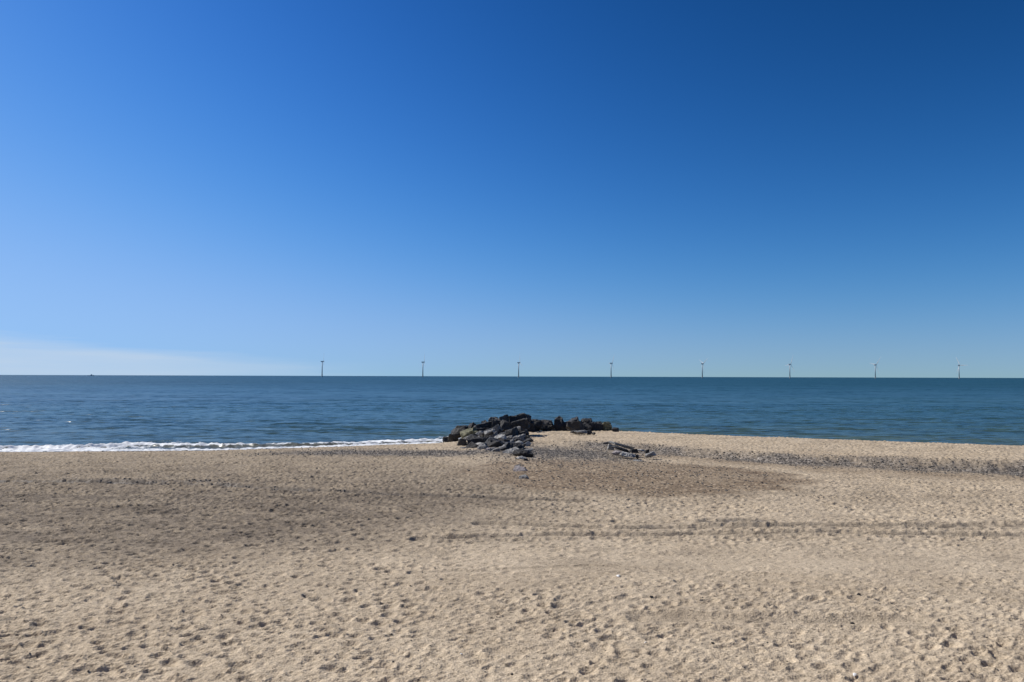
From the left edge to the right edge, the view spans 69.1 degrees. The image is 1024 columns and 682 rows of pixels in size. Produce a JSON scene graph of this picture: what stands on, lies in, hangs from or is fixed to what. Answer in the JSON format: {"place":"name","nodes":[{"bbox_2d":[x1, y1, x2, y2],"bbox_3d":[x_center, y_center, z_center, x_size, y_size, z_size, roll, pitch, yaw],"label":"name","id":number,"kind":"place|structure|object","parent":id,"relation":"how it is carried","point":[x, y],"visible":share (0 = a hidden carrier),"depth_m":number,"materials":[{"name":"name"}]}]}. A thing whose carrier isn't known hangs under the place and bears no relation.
{"place":"outdoors","nodes":[
{"label":"outdoors","id":0,"kind":"place"},
{"bbox_2d":[0,430,1023,681],"bbox_3d":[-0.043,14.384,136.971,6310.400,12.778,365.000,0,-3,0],"label":"beach","id":1,"kind":"structure","parent":0,"point":[98,592],"depth_m":27.61,"materials":[{"name":"beige sand"}]},
{"bbox_2d":[442,436,449,441],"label":"rock","id":2,"kind":"object","parent":1,"relation":"on","point":[444,438],"visible":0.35,"depth_m":94.40,"materials":[{"name":"grey stone"}]},
{"bbox_2d":[448,434,458,441],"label":"rock","id":3,"kind":"object","parent":1,"relation":"on","point":[452,438],"visible":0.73,"depth_m":91.32,"materials":[{"name":"black stone"}]},
{"bbox_2d":[451,425,467,437],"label":"rock","id":4,"kind":"object","parent":1,"relation":"on","point":[457,429],"visible":0.59,"depth_m":93.31,"materials":[{"name":"grey stone"}]},
{"bbox_2d":[457,438,466,445],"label":"rock","id":5,"kind":"object","parent":1,"relation":"on","point":[462,441],"visible":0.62,"depth_m":79.02,"materials":[{"name":"grey stone"}]},
{"bbox_2d":[460,427,477,437],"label":"rock","id":6,"kind":"object","parent":1,"relation":"on","point":[466,432],"visible":0.57,"depth_m":87.93,"materials":[{"name":"stone"}]},
{"bbox_2d":[465,441,478,447],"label":"rock","id":7,"kind":"object","parent":1,"relation":"on","point":[471,444],"visible":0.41,"depth_m":75.83,"materials":[{"name":"grey stone"}]},
{"bbox_2d":[468,422,475,428],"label":"rock","id":8,"kind":"object","parent":1,"relation":"on","point":[471,425],"visible":0.37,"depth_m":93.45,"materials":[{"name":"grey stone"}]},
{"bbox_2d":[467,435,486,443],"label":"rock","id":9,"kind":"object","parent":1,"relation":"on","point":[474,438],"visible":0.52,"depth_m":79.23,"materials":[{"name":"grey stone"}]},
{"bbox_2d":[475,430,485,435],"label":"rock","id":10,"kind":"object","parent":1,"relation":"on","point":[479,433],"visible":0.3,"depth_m":86.97,"materials":[{"name":"grey stone"}]},
{"bbox_2d":[474,421,491,427],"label":"rock","id":11,"kind":"object","parent":1,"relation":"on","point":[488,424],"visible":0.39,"depth_m":91.56,"materials":[{"name":"grey stone"}]},
{"bbox_2d":[477,444,488,448],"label":"rock","id":12,"kind":"object","parent":1,"relation":"on","point":[484,446],"visible":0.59,"depth_m":73.62,"materials":[{"name":"grey stone"}]},
{"bbox_2d":[476,428,490,431],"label":"rock","id":13,"kind":"object","parent":1,"relation":"on","point":[481,429],"visible":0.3,"depth_m":90.13,"materials":[{"name":"grey stone"}]},
{"bbox_2d":[484,431,493,437],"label":"rock","id":14,"kind":"object","parent":1,"relation":"on","point":[488,434],"visible":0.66,"depth_m":84.57,"materials":[{"name":"grey stone"}]},
{"bbox_2d":[481,424,503,436],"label":"rock","id":15,"kind":"object","parent":1,"relation":"on","point":[497,427],"visible":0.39,"depth_m":87.58,"materials":[{"name":"grey stone"}]},
{"bbox_2d":[487,441,502,446],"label":"rock","id":16,"kind":"object","parent":1,"relation":"on","point":[495,444],"visible":0.69,"depth_m":75.90,"materials":[{"name":"grey stone"}]},
{"bbox_2d":[485,436,504,443],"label":"rock","id":17,"kind":"object","parent":1,"relation":"on","point":[490,439],"visible":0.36,"depth_m":77.32,"materials":[{"name":"grey stone"}]},
{"bbox_2d":[492,419,500,427],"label":"rock","id":18,"kind":"object","parent":1,"relation":"on","point":[495,422],"visible":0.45,"depth_m":90.83,"materials":[{"name":"grey stone"}]},
{"bbox_2d":[494,434,506,440],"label":"rock","id":19,"kind":"object","parent":1,"relation":"on","point":[502,437],"visible":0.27,"depth_m":80.56,"materials":[{"name":"grey stone"}]},
{"bbox_2d":[499,414,509,422],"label":"rock","id":20,"kind":"object","parent":1,"relation":"on","point":[505,417],"visible":0.52,"depth_m":91.85,"materials":[{"name":"grey stone"}]},
{"bbox_2d":[500,420,511,430],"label":"rock","id":21,"kind":"object","parent":1,"relation":"on","point":[505,425],"visible":0.53,"depth_m":89.82,"materials":[{"name":"grey stone"}]},
{"bbox_2d":[500,427,518,436],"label":"rock","id":22,"kind":"object","parent":1,"relation":"on","point":[514,431],"visible":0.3,"depth_m":83.93,"materials":[{"name":"grey stone"}]},
{"bbox_2d":[503,447,518,453],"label":"rock","id":23,"kind":"object","parent":1,"relation":"on","point":[509,451],"visible":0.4,"depth_m":68.26,"materials":[{"name":"grey stone"}]},
{"bbox_2d":[509,415,516,422],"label":"rock","id":24,"kind":"object","parent":1,"relation":"on","point":[512,418],"visible":0.73,"depth_m":91.42,"materials":[{"name":"grey stone"}]},
{"bbox_2d":[504,442,524,449],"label":"rock","id":25,"kind":"object","parent":1,"relation":"on","point":[508,445],"visible":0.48,"depth_m":72.59,"materials":[{"name":"grey stone"}]},
{"bbox_2d":[513,434,525,441],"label":"rock","id":26,"kind":"object","parent":1,"relation":"on","point":[521,436],"visible":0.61,"depth_m":82.78,"materials":[{"name":"grey stone"}]},
{"bbox_2d":[511,418,529,429],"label":"rock","id":27,"kind":"object","parent":1,"relation":"on","point":[523,423],"visible":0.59,"depth_m":89.72,"materials":[{"name":"grey stone"}]},
{"bbox_2d":[513,465,527,470],"bbox_3d":[0.739,9.583,55.204,1.270,0.638,0.994,0,-3,11],"label":"rock","id":28,"kind":"object","parent":1,"relation":"on","point":[518,468],"visible":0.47,"depth_m":54.93,"materials":[{"name":"grey stone"}]},
{"bbox_2d":[512,449,533,456],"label":"rock","id":29,"kind":"object","parent":1,"relation":"on","point":[523,453],"visible":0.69,"depth_m":65.26,"materials":[{"name":"grey stone"}]},
{"bbox_2d":[516,413,530,423],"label":"rock","id":30,"kind":"object","parent":1,"relation":"on","point":[522,416],"visible":0.59,"depth_m":91.39,"materials":[{"name":"grey stone"}]},
{"bbox_2d":[519,474,528,478],"bbox_3d":[0.840,9.434,51.153,0.799,0.501,0.553,0,-3,0],"label":"stone","id":31,"kind":"object","parent":1,"relation":"on","point":[524,476],"visible":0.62,"depth_m":51.01,"materials":[{"name":"grey stone"}]},
{"bbox_2d":[528,421,534,431],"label":"rock","id":32,"kind":"object","parent":1,"relation":"on","point":[532,427],"visible":0.54,"depth_m":96.79,"materials":[{"name":"grey stone"}]},
{"bbox_2d":[532,419,540,430],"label":"rock","id":33,"kind":"object","parent":1,"relation":"on","point":[537,423],"visible":0.67,"depth_m":97.91,"materials":[{"name":"grey stone"}]},
{"bbox_2d":[539,420,555,430],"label":"rock","id":34,"kind":"object","parent":1,"relation":"on","point":[543,424],"visible":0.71,"depth_m":98.67,"materials":[{"name":"grey stone"}]},
{"bbox_2d":[545,422,554,430],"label":"rock","id":35,"kind":"object","parent":1,"relation":"on","point":[549,426],"visible":0.92,"depth_m":98.43,"materials":[{"name":"grey stone"}]},
{"bbox_2d":[554,415,567,430],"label":"rock","id":36,"kind":"object","parent":1,"relation":"on","point":[559,424],"visible":0.81,"depth_m":98.90,"materials":[{"name":"grey stone"}]},
{"bbox_2d":[569,416,578,421],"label":"rock","id":37,"kind":"object","parent":1,"relation":"on","point":[574,419],"visible":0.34,"depth_m":101.67,"materials":[{"name":"grey stone"}]},
{"bbox_2d":[566,421,584,430],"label":"rock","id":38,"kind":"object","parent":1,"relation":"on","point":[575,425],"visible":0.73,"depth_m":97.11,"materials":[{"name":"grey stone"}]},
{"bbox_2d":[574,430,587,433],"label":"rock","id":39,"kind":"object","parent":1,"relation":"on","point":[581,432],"visible":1,"depth_m":91.46,"materials":[{"name":"grey stone"}]},
{"bbox_2d":[581,418,592,422],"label":"rock","id":40,"kind":"object","parent":1,"relation":"on","point":[586,420],"visible":0.36,"depth_m":101.53,"materials":[{"name":"grey stone"}]},
{"bbox_2d":[582,423,591,429],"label":"rock","id":41,"kind":"object","parent":1,"relation":"on","point":[587,426],"visible":0.45,"depth_m":98.38,"materials":[{"name":"grey stone"}]},
{"bbox_2d":[588,421,594,430],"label":"rock","id":42,"kind":"object","parent":1,"relation":"on","point":[591,423],"visible":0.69,"depth_m":98.79,"materials":[{"name":"grey stone"}]},
{"bbox_2d":[593,421,602,430],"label":"rock","id":43,"kind":"object","parent":1,"relation":"on","point":[598,426],"visible":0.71,"depth_m":98.91,"materials":[{"name":"grey stone"}]},
{"bbox_2d":[602,422,611,430],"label":"rock","id":44,"kind":"object","parent":1,"relation":"on","point":[607,426],"visible":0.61,"depth_m":99.20,"materials":[{"name":"stone"}]},
{"bbox_2d":[607,443,613,449],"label":"stone","id":45,"kind":"object","parent":1,"relation":"on","point":[609,447],"visible":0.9,"depth_m":71.47,"materials":[{"name":"grey stone"}]},
{"bbox_2d":[611,427,618,431],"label":"rock","id":46,"kind":"object","parent":1,"relation":"on","point":[614,429],"visible":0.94,"depth_m":97.37,"materials":[{"name":"grey stone"}]},
{"bbox_2d":[611,450,621,454],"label":"rock","id":47,"kind":"object","parent":1,"relation":"on","point":[616,452],"visible":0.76,"depth_m":68.39,"materials":[{"name":"grey stone"}]},
{"bbox_2d":[611,445,628,452],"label":"rock","id":48,"kind":"object","parent":1,"relation":"on","point":[620,448],"visible":0.95,"depth_m":70.18,"materials":[{"name":"grey stone"}]},
{"bbox_2d":[609,441,634,448],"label":"rock","id":49,"kind":"object","parent":1,"relation":"on","point":[622,445],"visible":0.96,"depth_m":71.21,"materials":[{"name":"grey stone"}]},
{"bbox_2d":[619,451,635,457],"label":"rock","id":50,"kind":"object","parent":1,"relation":"on","point":[623,453],"visible":0.97,"depth_m":67.36,"materials":[{"name":"grey stone"}]},
{"bbox_2d":[629,449,638,452],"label":"stone","id":51,"kind":"object","parent":1,"relation":"on","point":[633,451],"visible":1,"depth_m":69.43,"materials":[{"name":"grey stone"}]},
{"bbox_2d":[645,451,655,457],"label":"stone","id":52,"kind":"object","parent":1,"relation":"on","point":[650,454],"visible":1,"depth_m":67.42,"materials":[{"name":"grey stone"}]},
{"bbox_2d":[0,375,1023,451],"bbox_3d":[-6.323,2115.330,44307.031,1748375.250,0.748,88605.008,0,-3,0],"label":"sea","id":53,"kind":"structure","parent":0,"point":[51,413],"depth_m":198.43,"materials":[{"name":"liquid"}]},
{"bbox_2d":[0,0,1023,377],"label":"sky","id":54,"kind":"structure","parent":0,"point":[554,188],"materials":[{"name":"blue"}]},
{"bbox_2d":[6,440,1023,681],"bbox_3d":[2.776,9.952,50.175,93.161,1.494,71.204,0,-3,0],"label":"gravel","id":55,"kind":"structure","parent":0,"point":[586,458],"depth_m":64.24,"materials":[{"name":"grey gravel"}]}
]}

